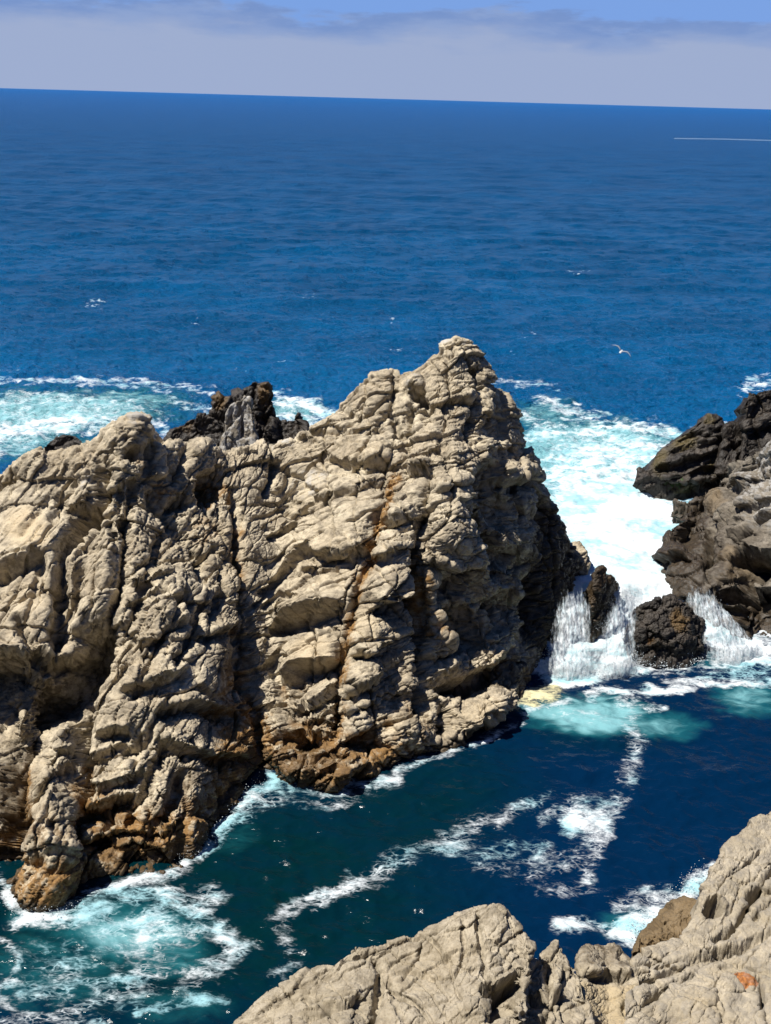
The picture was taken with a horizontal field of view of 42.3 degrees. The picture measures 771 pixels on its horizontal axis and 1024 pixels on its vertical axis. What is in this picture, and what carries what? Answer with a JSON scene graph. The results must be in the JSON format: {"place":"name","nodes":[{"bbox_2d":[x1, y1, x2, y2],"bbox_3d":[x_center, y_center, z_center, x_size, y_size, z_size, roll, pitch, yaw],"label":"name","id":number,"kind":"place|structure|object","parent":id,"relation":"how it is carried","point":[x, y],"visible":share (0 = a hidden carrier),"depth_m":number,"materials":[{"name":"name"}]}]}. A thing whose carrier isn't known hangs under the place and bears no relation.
{"place":"outdoors","nodes":[
{"label":"outdoors","id":0,"kind":"place"},
{"bbox_2d":[0,88,770,1023],"bbox_3d":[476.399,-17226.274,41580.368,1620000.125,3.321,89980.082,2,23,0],"label":"sea","id":1,"kind":"structure","parent":0,"point":[168,262],"depth_m":114.99,"materials":[{"name":"liquid"}]},
{"bbox_2d":[45,435,81,453],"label":"rock","id":2,"kind":"object","parent":1,"relation":"in","point":[61,441],"visible":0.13,"depth_m":70.65,"materials":[{"name":"grey stone"}]},
{"bbox_2d":[163,413,222,445],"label":"rock","id":3,"kind":"object","parent":1,"relation":"in","point":[203,425],"visible":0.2,"depth_m":72.83,"materials":[{"name":"black stone"}]},
{"bbox_2d":[219,395,258,450],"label":"rock","id":4,"kind":"object","parent":1,"relation":"in","point":[240,429],"visible":0.27,"depth_m":70.94,"materials":[{"name":"grey stone"}]},
{"bbox_2d":[208,381,309,448],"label":"rock","id":5,"kind":"object","parent":1,"relation":"in","point":[271,428],"visible":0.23,"depth_m":73.83,"materials":[{"name":"black stone"}]},
{"bbox_2d":[0,335,590,911],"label":"sea rock","id":6,"kind":"object","parent":1,"relation":"in","point":[196,631],"visible":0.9,"depth_m":46.05,"materials":[{"name":"stone"}]},
{"bbox_2d":[1,573,757,936],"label":"spray","id":7,"kind":"object","parent":1,"relation":"on","point":[545,671],"visible":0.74,"depth_m":53.04,"materials":[{"name":"white liquid"}]},
{"bbox_2d":[233,903,536,1023],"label":"boulder","id":8,"kind":"object","parent":1,"relation":"in","point":[469,966],"visible":1,"depth_m":25.49,"materials":[{"name":"beige stone"}]},
{"bbox_2d":[524,939,594,1023],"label":"boulder","id":9,"kind":"object","parent":1,"relation":"in","point":[553,993],"visible":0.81,"depth_m":26.50,"materials":[{"name":"beige stone"}]},
{"bbox_2d":[549,594,589,680],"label":"cascade","id":10,"kind":"object","parent":1,"relation":"in","point":[580,668],"visible":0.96,"depth_m":52.98,"materials":[{"name":"liquid"}]},
{"bbox_2d":[578,565,618,641],"bbox_3d":[12.835,5.154,58.319,2.450,5.679,7.145,16,27,31],"label":"boulder","id":11,"kind":"object","parent":1,"relation":"in","point":[599,591],"visible":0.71,"depth_m":56.16,"materials":[{"name":"stone"}]},
{"bbox_2d":[574,942,639,1023],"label":"boulder","id":12,"kind":"object","parent":1,"relation":"in","point":[605,974],"visible":0.74,"depth_m":28.19,"materials":[{"name":"beige stone"}]},
{"bbox_2d":[601,600,634,679],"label":"cascade","id":13,"kind":"object","parent":1,"relation":"in","point":[620,647],"visible":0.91,"depth_m":53.15,"materials":[{"name":"liquid"}]},
{"bbox_2d":[631,895,696,957],"bbox_3d":[9.328,15.211,33.440,2.672,5.811,5.385,2,23,0],"label":"boulder","id":14,"kind":"object","parent":1,"relation":"in","point":[671,919],"visible":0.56,"depth_m":32.76,"materials":[{"name":"brown stone"}]},
{"bbox_2d":[622,593,707,668],"bbox_3d":[15.481,6.915,55.224,4.984,4.944,4.800,2,23,0],"label":"boulder","id":15,"kind":"object","parent":1,"relation":"in","point":[669,630],"visible":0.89,"depth_m":53.95,"materials":[{"name":"grey stone"}]},
{"bbox_2d":[632,413,723,500],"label":"rock","id":16,"kind":"object","parent":1,"relation":"in","point":[681,467],"visible":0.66,"depth_m":73.22,"materials":[{"name":"stone"}]},
{"bbox_2d":[670,496,705,523],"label":"rock","id":17,"kind":"object","parent":1,"relation":"in","point":[681,509],"visible":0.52,"depth_m":67.66,"materials":[{"name":"grey stone"}]},
{"bbox_2d":[651,440,770,639],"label":"rock","id":18,"kind":"object","parent":1,"relation":"in","point":[719,546],"visible":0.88,"depth_m":60.00,"materials":[{"name":"grey stone"}]},
{"bbox_2d":[693,592,762,665],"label":"cascade","id":19,"kind":"object","parent":1,"relation":"in","point":[711,630],"visible":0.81,"depth_m":55.03,"materials":[{"name":"liquid"}]},
{"bbox_2d":[714,421,741,486],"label":"rock","id":20,"kind":"object","parent":1,"relation":"in","point":[729,449],"visible":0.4,"depth_m":72.45,"materials":[{"name":"grey stone"}]},
{"bbox_2d":[734,390,770,460],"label":"rock","id":21,"kind":"object","parent":1,"relation":"in","point":[752,412],"visible":0.43,"depth_m":71.82,"materials":[{"name":"black stone"}]},
{"bbox_2d":[0,0,770,108],"label":"sky","id":22,"kind":"structure","parent":0,"point":[667,53],"materials":[{"name":"blue"}]},
{"bbox_2d":[614,345,630,356],"bbox_3d":[14.382,-9.817,60.713,1.512,0.263,0.648,35,37,9],"label":"gull","id":23,"kind":"object","parent":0,"point":[621,351],"visible":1,"depth_m":60.67,"materials":[{"name":"white"}]},
{"bbox_2d":[624,811,770,1023],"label":"cliff","id":24,"kind":"structure","parent":0,"point":[712,965],"depth_m":29.56,"materials":[{"name":"beige stone"}]}
]}

